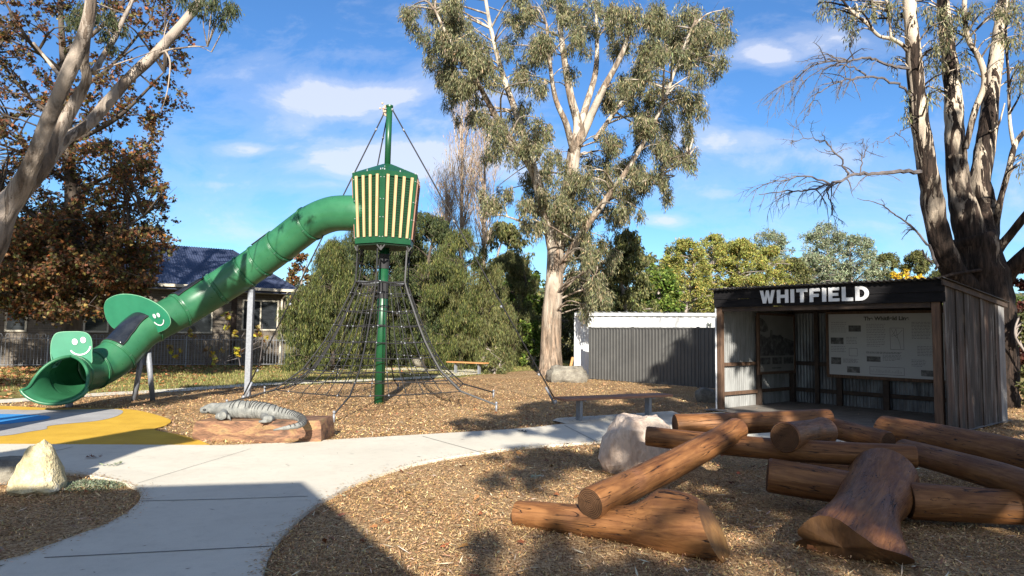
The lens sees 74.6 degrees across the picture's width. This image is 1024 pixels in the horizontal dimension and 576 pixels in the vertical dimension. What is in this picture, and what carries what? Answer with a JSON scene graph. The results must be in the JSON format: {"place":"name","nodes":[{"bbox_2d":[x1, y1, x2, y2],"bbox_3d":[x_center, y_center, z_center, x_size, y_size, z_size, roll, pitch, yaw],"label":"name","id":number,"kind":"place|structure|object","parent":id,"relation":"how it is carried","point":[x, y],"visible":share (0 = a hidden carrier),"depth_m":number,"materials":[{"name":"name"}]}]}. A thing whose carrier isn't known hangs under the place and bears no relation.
{"place":"outdoors","nodes":[
{"label":"outdoors","id":0,"kind":"place"},
{"bbox_2d":[0,406,209,444],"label":"yellow rubber surface","id":1,"kind":"object","parent":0,"point":[131,427],"visible":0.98,"depth_m":10.16,"materials":[{"name":"yellow rubber"}]},
{"bbox_2d":[0,409,122,435],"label":"grey rubber surface","id":2,"kind":"object","parent":1,"relation":"on","point":[57,417],"visible":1,"depth_m":11.88,"materials":[{"name":"grey rubber"}]},
{"bbox_2d":[0,414,49,423],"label":"blue rubber surface","id":3,"kind":"object","parent":2,"relation":"on","point":[10,418],"visible":1,"depth_m":11.67,"materials":[{"name":"blue rubber"}]},
{"bbox_2d":[0,373,476,402],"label":"back path","id":4,"kind":"structure","parent":0,"point":[89,395],"depth_m":18.20,"materials":[{"name":"concrete"}]},
{"bbox_2d":[324,367,445,370],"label":"path","id":5,"kind":"structure","parent":0,"point":[388,368],"depth_m":28.94,"materials":[{"name":"concrete"}]},
{"bbox_2d":[0,412,844,575],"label":"concrete path","id":6,"kind":"structure","parent":0,"point":[172,520],"depth_m":6.78,"materials":[{"name":"grey concrete"}]},
{"bbox_2d":[44,546,263,557],"bbox_3d":[-2.469,1.857,4.739,1.477,0.001,0.013,2,-4,-12],"label":"path joint","id":7,"kind":"object","parent":6,"relation":"on","point":[155,551],"visible":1,"depth_m":4.74,"materials":[{"name":"grey concrete"}]},
{"bbox_2d":[146,496,297,500],"bbox_3d":[-2.665,1.956,6.245,1.482,0.001,0.033,1,-4,-10],"label":"path joint","id":8,"kind":"object","parent":6,"relation":"on","point":[204,499],"visible":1,"depth_m":6.20,"materials":[{"name":"grey concrete"}]},
{"bbox_2d":[0,434,537,569],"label":"path litter","id":9,"kind":"object","parent":6,"relation":"on","point":[213,509],"visible":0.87,"depth_m":6.21,"materials":[{"name":"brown wood"}]},
{"bbox_2d":[0,419,605,574],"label":"spilled chips","id":10,"kind":"object","parent":6,"relation":"on","point":[28,551],"visible":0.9,"depth_m":5.29,"materials":[{"name":"brown wood"}]},
{"bbox_2d":[553,411,678,423],"bbox_3d":[2.102,2.467,12.927,3.165,0.001,0.717,3,-5,-32],"label":"bench footing","id":11,"kind":"object","parent":6,"relation":"on","point":[566,420],"visible":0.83,"depth_m":12.65,"materials":[{"name":"concrete"}]},
{"bbox_2d":[553,393,672,420],"bbox_3d":[1.929,2.251,12.614,2.476,0.462,0.408,3,-4,-28],"label":"bench","id":12,"kind":"object","parent":11,"relation":"on","point":[648,397],"visible":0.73,"depth_m":12.43,"materials":[{"name":"metal"}]},
{"bbox_2d":[445,368,483,372],"bbox_3d":[-1.629,3.483,28.285,2.580,0.001,3.578,1,-4,0],"label":"bench pad","id":13,"kind":"object","parent":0,"point":[469,371],"visible":0.4,"depth_m":27.78,"materials":[{"name":"concrete"}]},
{"bbox_2d":[446,361,488,373],"bbox_3d":[-1.764,3.151,26.546,1.809,0.462,0.408,-2,-5,33],"label":"bench","id":14,"kind":"object","parent":13,"relation":"on","point":[478,368],"visible":0.94,"depth_m":26.26,"materials":[{"name":"wood"}]},
{"bbox_2d":[0,371,1023,575],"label":"mulch bed","id":15,"kind":"object","parent":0,"point":[624,560],"visible":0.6,"depth_m":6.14,"materials":[{"name":"brown wood"}]},
{"bbox_2d":[0,456,22,484],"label":"rock","id":16,"kind":"object","parent":15,"relation":"on","point":[8,464],"visible":0.41,"depth_m":6.87,"materials":[{"name":"beige stone"}]},
{"bbox_2d":[6,439,66,495],"bbox_3d":[-4.628,1.784,6.591,0.485,0.591,0.434,1,-4,0],"label":"rock","id":17,"kind":"object","parent":15,"relation":"on","point":[40,468],"visible":0.88,"depth_m":6.47,"materials":[{"name":"yellow stone"}]},
{"bbox_2d":[61,478,125,491],"bbox_3d":[-4.249,1.968,6.795,0.744,0.092,0.496,1,-4,0],"label":"ground cover","id":18,"kind":"object","parent":15,"relation":"on","point":[93,483],"visible":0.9,"depth_m":6.74,"materials":[{"name":"green plant"}]},
{"bbox_2d":[0,0,244,263],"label":"gum tree","id":19,"kind":"object","parent":15,"relation":"on","point":[54,137],"visible":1,"depth_m":10.02,"materials":[{"name":"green plant"}]},
{"bbox_2d":[19,195,361,406],"bbox_3d":[-6.559,0.191,14.969,6.563,4.716,2.990,2,-4,-22],"label":"tube slide","id":20,"kind":"object","parent":15,"relation":"on","point":[78,366],"visible":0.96,"depth_m":14.92,"materials":[{"name":"green plastic"}]},
{"bbox_2d":[192,415,334,443],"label":"timber block","id":21,"kind":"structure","parent":15,"relation":"on","point":[317,428],"depth_m":9.64,"materials":[{"name":"brown wood"}]},
{"bbox_2d":[200,400,306,430],"bbox_3d":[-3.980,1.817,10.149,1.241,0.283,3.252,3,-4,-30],"label":"lizard sculpture","id":22,"kind":"object","parent":21,"relation":"on","point":[265,412],"visible":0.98,"depth_m":9.84,"materials":[{"name":"grey stone"}]},
{"bbox_2d":[226,102,556,422],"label":"climbing tower","id":23,"kind":"structure","parent":15,"relation":"on","point":[385,195],"depth_m":14.87,"materials":[{"name":"green metal"}]},
{"bbox_2d":[476,346,509,373],"bbox_3d":[-0.753,3.080,26.766,1.396,1.658,1.405,4,-5,-41],"label":"shrub","id":24,"kind":"object","parent":15,"relation":"on","point":[494,359],"visible":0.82,"depth_m":26.63,"materials":[{"name":"green plant"}]},
{"bbox_2d":[0,405,1013,575],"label":"fallen leaves","id":25,"kind":"object","parent":15,"relation":"on","point":[522,541],"visible":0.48,"depth_m":6.34,"materials":[{"name":"brown plant"}]},
{"bbox_2d":[0,419,1023,575],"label":"bark strips","id":26,"kind":"object","parent":15,"relation":"on","point":[761,535],"visible":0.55,"depth_m":5.45,"materials":[{"name":"brown wood"}]},
{"bbox_2d":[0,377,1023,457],"bbox_3d":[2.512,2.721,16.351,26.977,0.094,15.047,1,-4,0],"label":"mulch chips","id":27,"kind":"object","parent":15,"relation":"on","point":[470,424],"visible":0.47,"depth_m":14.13,"materials":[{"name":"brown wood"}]},
{"bbox_2d":[545,364,588,382],"bbox_3d":[1.867,2.993,22.765,1.504,0.797,1.162,1,-4,0],"label":"boulder","id":28,"kind":"object","parent":15,"relation":"on","point":[565,374],"visible":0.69,"depth_m":22.30,"materials":[{"name":"beige stone"}]},
{"bbox_2d":[396,0,738,375],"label":"gum tree","id":29,"kind":"object","parent":15,"relation":"on","point":[561,213],"visible":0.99,"depth_m":25.76,"materials":[{"name":"green plant"}]},
{"bbox_2d":[511,488,729,562],"bbox_3d":[0.805,1.797,5.282,1.724,0.491,0.419,-4,-6,28],"label":"climbing log","id":30,"kind":"object","parent":15,"relation":"on","point":[670,521],"visible":0.88,"depth_m":5.02,"materials":[{"name":"brown wood"}]},
{"bbox_2d":[578,418,747,518],"bbox_3d":[1.464,1.597,6.125,2.475,0.302,0.294,-7,3,-44],"label":"climbing log","id":31,"kind":"object","parent":30,"relation":"on","point":[599,499],"visible":0.98,"depth_m":5.83,"materials":[{"name":"brown wood"}]},
{"bbox_2d":[645,426,917,467],"bbox_3d":[2.601,1.592,6.727,2.525,0.249,0.250,0,-4,21],"label":"climbing log","id":32,"kind":"object","parent":31,"relation":"on","point":[829,452],"visible":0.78,"depth_m":6.58,"materials":[{"name":"brown wood"}]},
{"bbox_2d":[770,417,837,452],"bbox_3d":[3.026,1.512,6.939,0.323,0.323,1.265,-3,-9,40],"label":"climbing log","id":33,"kind":"object","parent":32,"relation":"on","point":[789,437],"visible":0.87,"depth_m":6.53,"materials":[{"name":"brown wood"}]},
{"bbox_2d":[598,413,670,473],"bbox_3d":[1.506,1.900,7.946,1.006,0.802,0.637,1,-4,0],"label":"boulder","id":34,"kind":"object","parent":15,"relation":"on","point":[623,447],"visible":0.53,"depth_m":7.72,"materials":[{"name":"grey stone"}]},
{"bbox_2d":[672,409,833,433],"bbox_3d":[2.862,1.591,7.981,1.915,0.270,0.277,-2,-4,-5],"label":"climbing log","id":35,"kind":"object","parent":34,"relation":"on","point":[760,422],"visible":0.66,"depth_m":7.87,"materials":[{"name":"brown wood"}]},
{"bbox_2d":[831,418,895,443],"bbox_3d":[3.903,1.666,7.757,0.240,0.239,0.990,2,1,-23],"label":"climbing log","id":36,"kind":"object","parent":35,"relation":"on","point":[848,431],"visible":0.47,"depth_m":7.52,"materials":[{"name":"brown wood"}]},
{"bbox_2d":[574,311,714,373],"bbox_3d":[5.824,2.193,26.213,6.423,2.471,2.500,-1,-4,18],"label":"shipping container","id":37,"kind":"object","parent":15,"relation":"on","point":[639,319],"visible":0.38,"depth_m":25.57,"materials":[{"name":"white metal"}]},
{"bbox_2d":[588,327,715,388],"bbox_3d":[4.519,2.220,22.161,0.075,1.887,5.367,4,-5,-40],"label":"steel fence","id":38,"kind":"object","parent":15,"relation":"on","point":[682,356],"visible":0.89,"depth_m":21.96,"materials":[{"name":"grey metal"}]},
{"bbox_2d":[695,387,715,402],"bbox_3d":[4.696,2.639,16.255,0.517,0.473,0.411,1,-4,0],"label":"rock","id":39,"kind":"object","parent":15,"relation":"on","point":[704,395],"visible":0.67,"depth_m":16.09,"materials":[{"name":"grey stone"}]},
{"bbox_2d":[800,462,849,470],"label":"climbing log","id":40,"kind":"object","parent":15,"relation":"on","point":[841,467],"visible":0.11,"depth_m":7.11,"materials":[{"name":"brown wood"}]},
{"bbox_2d":[704,276,1010,429],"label":"shelter shed","id":41,"kind":"structure","parent":15,"relation":"on","point":[968,390],"depth_m":13.35,"materials":[{"name":"weathered timber"},{"name":"corrugated tin"},{"name":"dark painted tin"}]},
{"bbox_2d":[756,313,795,374],"bbox_3d":[6.210,1.304,15.779,1.648,1.405,0.050,4,-5,-39],"label":"photograph panel","id":42,"kind":"object","parent":41,"relation":"attached to","point":[775,333],"visible":1,"depth_m":15.73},
{"bbox_2d":[825,310,956,382],"bbox_3d":[8.147,1.245,14.546,0.060,1.503,2.698,4,-5,-39],"label":"information board","id":43,"kind":"object","parent":41,"relation":"attached to","point":[886,345],"visible":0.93,"depth_m":14.65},
{"bbox_2d":[795,448,919,565],"bbox_3d":[2.904,1.825,5.459,0.809,0.619,1.868,-2,1,37],"label":"stump log","id":44,"kind":"object","parent":15,"relation":"on","point":[864,512],"visible":0.91,"depth_m":5.00,"materials":[{"name":"brown wood"}]},
{"bbox_2d":[766,458,849,501],"bbox_3d":[2.759,1.772,6.122,0.825,0.312,0.313,5,-2,18],"label":"climbing log","id":45,"kind":"object","parent":44,"relation":"on","point":[802,480],"visible":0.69,"depth_m":6.04,"materials":[{"name":"brown wood"}]},
{"bbox_2d":[735,0,1023,408],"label":"gum tree","id":46,"kind":"object","parent":15,"relation":"on","point":[971,254],"visible":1,"depth_m":16.16,"materials":[{"name":"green plant"}]},
{"bbox_2d":[873,415,1023,468],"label":"climbing log","id":47,"kind":"object","parent":15,"relation":"on","point":[1002,448],"visible":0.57,"depth_m":7.18,"materials":[{"name":"brown wood"}]},
{"bbox_2d":[907,482,1023,524],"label":"climbing log","id":48,"kind":"object","parent":15,"relation":"on","point":[944,503],"visible":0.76,"depth_m":5.61,"materials":[{"name":"brown wood"}]},
{"bbox_2d":[895,439,1023,496],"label":"climbing log","id":49,"kind":"object","parent":48,"relation":"on","point":[984,472],"visible":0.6,"depth_m":6.10,"materials":[{"name":"brown wood"}]},
{"bbox_2d":[1014,311,1023,404],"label":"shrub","id":50,"kind":"object","parent":15,"relation":"on","point":[1019,339],"visible":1,"depth_m":15.44,"materials":[{"name":"green plant"}]},
{"bbox_2d":[0,338,1023,403],"bbox_3d":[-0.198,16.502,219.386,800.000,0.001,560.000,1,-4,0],"label":"lawn","id":51,"kind":"structure","parent":0,"point":[3,394],"depth_m":23.27,"materials":[{"name":"green plant"}]},
{"bbox_2d":[0,0,195,338],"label":"liquidambar tree","id":52,"kind":"object","parent":51,"relation":"on","point":[57,261],"visible":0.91,"depth_m":20.52,"materials":[{"name":"brown plant"}]},
{"bbox_2d":[0,333,296,366],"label":"metal fence","id":53,"kind":"object","parent":51,"relation":"on","point":[96,338],"visible":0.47,"depth_m":28.61,"materials":[{"name":"metal"}]},
{"bbox_2d":[0,245,297,366],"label":"brick building","id":54,"kind":"structure","parent":51,"relation":"on","point":[184,266],"depth_m":31.65,"materials":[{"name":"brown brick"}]},
{"bbox_2d":[4,306,26,331],"bbox_3d":[-20.130,1.027,27.318,0.637,1.490,0.467,1,-4,0],"label":"window","id":55,"kind":"structure","parent":54,"relation":"in","point":[8,324],"depth_m":27.25,"materials":[{"name":"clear glass"}]},
{"bbox_2d":[83,307,108,332],"bbox_3d":[-17.851,1.162,28.895,0.802,1.490,0.581,1,-4,0],"label":"window","id":56,"kind":"structure","parent":54,"relation":"in","point":[90,326],"depth_m":28.87,"materials":[{"name":"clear glass"}]},
{"bbox_2d":[177,312,212,332],"bbox_3d":[-14.636,1.351,31.118,1.235,1.490,0.881,1,-4,0],"label":"window","id":57,"kind":"structure","parent":54,"relation":"in","point":[205,324],"depth_m":31.28,"materials":[{"name":"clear glass"}]},
{"bbox_2d":[241,299,278,330],"bbox_3d":[-12.266,1.331,32.780,1.706,1.482,0.080,3,-5,-35],"label":"window","id":58,"kind":"structure","parent":54,"relation":"in","point":[265,315],"depth_m":32.86,"materials":[{"name":"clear glass"}]},
{"bbox_2d":[0,363,416,398],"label":"fallen leaves","id":59,"kind":"object","parent":51,"relation":"on","point":[36,371],"visible":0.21,"depth_m":23.88,"materials":[{"name":"brown dry leaf"}]},
{"bbox_2d":[167,311,269,365],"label":"vine sapling","id":60,"kind":"object","parent":51,"relation":"on","point":[212,355],"visible":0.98,"depth_m":25.88,"materials":[{"name":"green plant"}]},
{"bbox_2d":[286,252,314,352],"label":"orange tree","id":61,"kind":"object","parent":51,"relation":"on","point":[296,268],"visible":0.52,"depth_m":48.01,"materials":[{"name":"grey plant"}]},
{"bbox_2d":[275,283,341,371],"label":"weeping tree","id":62,"kind":"object","parent":51,"relation":"on","point":[302,307],"visible":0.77,"depth_m":26.75,"materials":[{"name":"green plant"}]},
{"bbox_2d":[283,272,333,341],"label":"distant tree","id":63,"kind":"object","parent":51,"relation":"on","point":[289,295],"depth_m":71.58,"materials":[{"name":"green plant"}]},
{"bbox_2d":[285,237,374,371],"bbox_3d":[-7.501,0.909,27.998,3.736,6.204,3.638,1,-4,0],"label":"weeping tree","id":64,"kind":"object","parent":51,"relation":"on","point":[328,263],"visible":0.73,"depth_m":27.48,"materials":[{"name":"green plant"}]},
{"bbox_2d":[331,233,376,364],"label":"weeping tree","id":65,"kind":"object","parent":51,"relation":"on","point":[366,270],"visible":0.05,"depth_m":33.01,"materials":[{"name":"green plant"}]},
{"bbox_2d":[326,231,423,367],"bbox_3d":[-6.606,0.573,31.145,5.119,7.068,4.538,-2,-5,36],"label":"weeping tree","id":66,"kind":"object","parent":51,"relation":"on","point":[369,257],"visible":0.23,"depth_m":30.57,"materials":[{"name":"green plant"}]},
{"bbox_2d":[361,246,426,366],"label":"weeping tree","id":67,"kind":"object","parent":51,"relation":"on","point":[395,321],"visible":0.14,"depth_m":31.63,"materials":[{"name":"green plant"}]},
{"bbox_2d":[368,232,433,356],"bbox_3d":[-5.247,0.549,34.680,4.019,7.908,3.999,1,-4,0],"label":"weeping tree","id":68,"kind":"object","parent":51,"relation":"on","point":[426,248],"visible":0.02,"depth_m":34.57,"materials":[{"name":"green plant"}]},
{"bbox_2d":[412,359,436,367],"bbox_3d":[-4.086,3.546,31.530,1.304,0.683,0.974,1,-4,0],"label":"rock","id":69,"kind":"object","parent":51,"relation":"on","point":[417,362],"visible":0.12,"depth_m":31.15,"materials":[{"name":"beige stone"}]},
{"bbox_2d":[388,208,461,367],"bbox_3d":[-3.892,0.030,31.062,4.421,7.352,3.760,1,-4,0],"label":"cypress tree","id":70,"kind":"object","parent":51,"relation":"on","point":[432,229],"visible":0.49,"depth_m":30.52,"materials":[{"name":"green plant"}]},
{"bbox_2d":[413,252,472,364],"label":"weeping tree","id":71,"kind":"object","parent":51,"relation":"on","point":[440,284],"visible":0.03,"depth_m":32.44,"materials":[{"name":"green plant"}]},
{"bbox_2d":[421,150,474,283],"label":"bare poplar","id":72,"kind":"object","parent":51,"relation":"on","point":[448,195],"visible":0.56,"depth_m":36.27,"materials":[{"name":"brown plant"}]},
{"bbox_2d":[414,226,509,370],"bbox_3d":[-2.198,0.671,29.499,3.678,6.896,3.856,3,-5,-31],"label":"weeping tree","id":73,"kind":"object","parent":51,"relation":"on","point":[444,261],"visible":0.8,"depth_m":28.94,"materials":[{"name":"green plant"}]},
{"bbox_2d":[438,71,488,254],"bbox_3d":[-2.751,-4.255,37.430,2.984,16.692,3.792,1,-4,0],"label":"bare poplar","id":74,"kind":"object","parent":51,"relation":"on","point":[461,176],"visible":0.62,"depth_m":37.38,"materials":[{"name":"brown plant"}]},
{"bbox_2d":[450,93,508,290],"bbox_3d":[-1.684,-3.727,37.675,3.345,15.698,3.194,-1,-4,29],"label":"bare poplar","id":75,"kind":"object","parent":51,"relation":"on","point":[484,225],"visible":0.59,"depth_m":37.67,"materials":[{"name":"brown plant"}]},
{"bbox_2d":[449,260,526,371],"bbox_3d":[-1.043,1.326,29.006,2.799,5.285,2.608,-2,-4,30],"label":"weeping tree","id":76,"kind":"object","parent":51,"relation":"on","point":[498,335],"visible":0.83,"depth_m":28.45,"materials":[{"name":"green plant"}]},
{"bbox_2d":[465,221,534,324],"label":"evergreen tree","id":77,"kind":"object","parent":51,"relation":"on","point":[506,233],"visible":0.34,"depth_m":46.14,"materials":[{"name":"green plant"}]},
{"bbox_2d":[492,249,541,365],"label":"weeping tree","id":78,"kind":"object","parent":51,"relation":"on","point":[515,263],"visible":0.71,"depth_m":33.72,"materials":[{"name":"green plant"}]},
{"bbox_2d":[501,268,545,357],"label":"leafy tree","id":79,"kind":"object","parent":51,"relation":"on","point":[536,300],"visible":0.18,"depth_m":37.55,"materials":[{"name":"green plant"}]},
{"bbox_2d":[508,309,540,363],"bbox_3d":[0.465,2.524,35.951,2.314,3.182,2.064,1,-4,0],"label":"shrub","id":80,"kind":"object","parent":51,"relation":"on","point":[516,340],"visible":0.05,"depth_m":35.32,"materials":[{"name":"green plant"}]},
{"bbox_2d":[517,319,540,366],"bbox_3d":[1.056,2.740,32.865,1.506,2.417,1.676,-2,-5,35],"label":"shrub","id":81,"kind":"object","parent":51,"relation":"on","point":[532,337],"visible":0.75,"depth_m":32.64,"materials":[{"name":"green plant"}]},
{"bbox_2d":[520,287,570,343],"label":"distant tree","id":82,"kind":"object","parent":51,"relation":"on","point":[538,293],"visible":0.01,"depth_m":79.62,"materials":[{"name":"green plant"}]},
{"bbox_2d":[540,269,575,342],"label":"distant tree","id":83,"kind":"object","parent":51,"relation":"on","point":[543,289],"visible":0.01,"depth_m":86.64,"materials":[{"name":"green plant"}]},
{"bbox_2d":[561,272,600,360],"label":"leafy tree","id":84,"kind":"object","parent":51,"relation":"on","point":[567,353],"visible":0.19,"depth_m":41.32,"materials":[{"name":"green plant"}]},
{"bbox_2d":[562,262,614,350],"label":"evergreen tree","id":85,"kind":"object","parent":51,"relation":"on","point":[579,297],"visible":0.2,"depth_m":33.75,"materials":[{"name":"green plant"}]},
{"bbox_2d":[598,226,662,312],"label":"conifer tree","id":86,"kind":"object","parent":51,"relation":"on","point":[627,242],"visible":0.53,"depth_m":34.66,"materials":[{"name":"green plant"}]},
{"bbox_2d":[630,252,664,308],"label":"leafy tree","id":87,"kind":"object","parent":51,"relation":"on","point":[650,255],"visible":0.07,"depth_m":47.01,"materials":[{"name":"green plant"}]},
{"bbox_2d":[639,262,686,312],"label":"leafy tree","id":88,"kind":"object","parent":51,"relation":"on","point":[667,280],"visible":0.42,"depth_m":36.33,"materials":[{"name":"green plant"}]},
{"bbox_2d":[655,243,693,302],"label":"leafy tree","id":89,"kind":"object","parent":51,"relation":"on","point":[669,250],"visible":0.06,"depth_m":52.10,"materials":[{"name":"green plant"}]},
{"bbox_2d":[655,236,716,312],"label":"autumn tree","id":90,"kind":"object","parent":51,"relation":"on","point":[700,283],"visible":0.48,"depth_m":39.69,"materials":[{"name":"yellow plant"}]},
{"bbox_2d":[689,231,745,312],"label":"autumn tree","id":91,"kind":"object","parent":51,"relation":"on","point":[716,246],"visible":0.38,"depth_m":41.65,"materials":[{"name":"yellow plant"}]},
{"bbox_2d":[692,236,756,299],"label":"leafy tree","id":92,"kind":"object","parent":51,"relation":"on","point":[751,269],"visible":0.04,"depth_m":51.49,"materials":[{"name":"green plant"}]},
{"bbox_2d":[713,237,775,298],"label":"autumn tree","id":93,"kind":"object","parent":51,"relation":"on","point":[747,251],"visible":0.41,"depth_m":40.53,"materials":[{"name":"yellow plant"}]},
{"bbox_2d":[740,244,795,286],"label":"autumn tree","id":94,"kind":"object","parent":51,"relation":"on","point":[773,251],"visible":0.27,"depth_m":43.02,"materials":[{"name":"yellow plant"}]},
{"bbox_2d":[741,228,796,285],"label":"gum tree","id":95,"kind":"object","parent":51,"relation":"on","point":[771,236],"visible":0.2,"depth_m":61.89,"materials":[{"name":"green plant"}]},
{"bbox_2d":[775,256,815,284],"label":"autumn tree","id":96,"kind":"object","parent":51,"relation":"on","point":[801,273],"visible":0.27,"depth_m":44.52,"materials":[{"name":"green plant"}]},
{"bbox_2d":[799,252,847,283],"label":"gum tree","id":97,"kind":"object","parent":51,"relation":"on","point":[813,260],"visible":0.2,"depth_m":49.65,"materials":[{"name":"green plant"}]},
{"bbox_2d":[797,220,864,282],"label":"gum tree","id":98,"kind":"object","parent":51,"relation":"on","point":[816,236],"visible":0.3,"depth_m":59.89,"materials":[{"name":"green plant"}]},
{"bbox_2d":[828,233,891,282],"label":"gum tree","id":99,"kind":"object","parent":51,"relation":"on","point":[865,244],"visible":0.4,"depth_m":55.65,"materials":[{"name":"green plant"}]},
{"bbox_2d":[870,251,902,280],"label":"gum tree","id":100,"kind":"object","parent":51,"relation":"on","point":[892,258],"visible":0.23,"depth_m":57.69,"materials":[{"name":"green plant"}]},
{"bbox_2d":[890,268,925,279],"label":"golden tree","id":101,"kind":"object","parent":51,"relation":"on","point":[898,275],"visible":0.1,"depth_m":46.09,"materials":[{"name":"yellow plant"}]},
{"bbox_2d":[899,249,942,304],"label":"gum tree","id":102,"kind":"object","parent":51,"relation":"on","point":[919,261],"visible":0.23,"depth_m":51.82,"materials":[{"name":"green plant"}]},
{"bbox_2d":[928,270,940,277],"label":"gum tree","id":103,"kind":"object","parent":51,"relation":"on","point":[936,273],"visible":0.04,"depth_m":66.24,"materials":[{"name":"green plant"}]},
{"bbox_2d":[1013,268,1023,366],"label":"red tree","id":104,"kind":"object","parent":51,"relation":"on","point":[1020,285],"visible":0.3,"depth_m":24.01,"materials":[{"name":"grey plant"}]},
{"bbox_2d":[1015,296,1023,330],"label":"distant tree","id":105,"kind":"object","parent":51,"relation":"on","point":[1020,298],"depth_m":76.26,"materials":[{"name":"green plant"}]},
{"bbox_2d":[0,0,1023,293],"label":"sky","id":106,"kind":"structure","parent":0,"point":[287,102],"materials":[{"name":"blue"}]}
]}

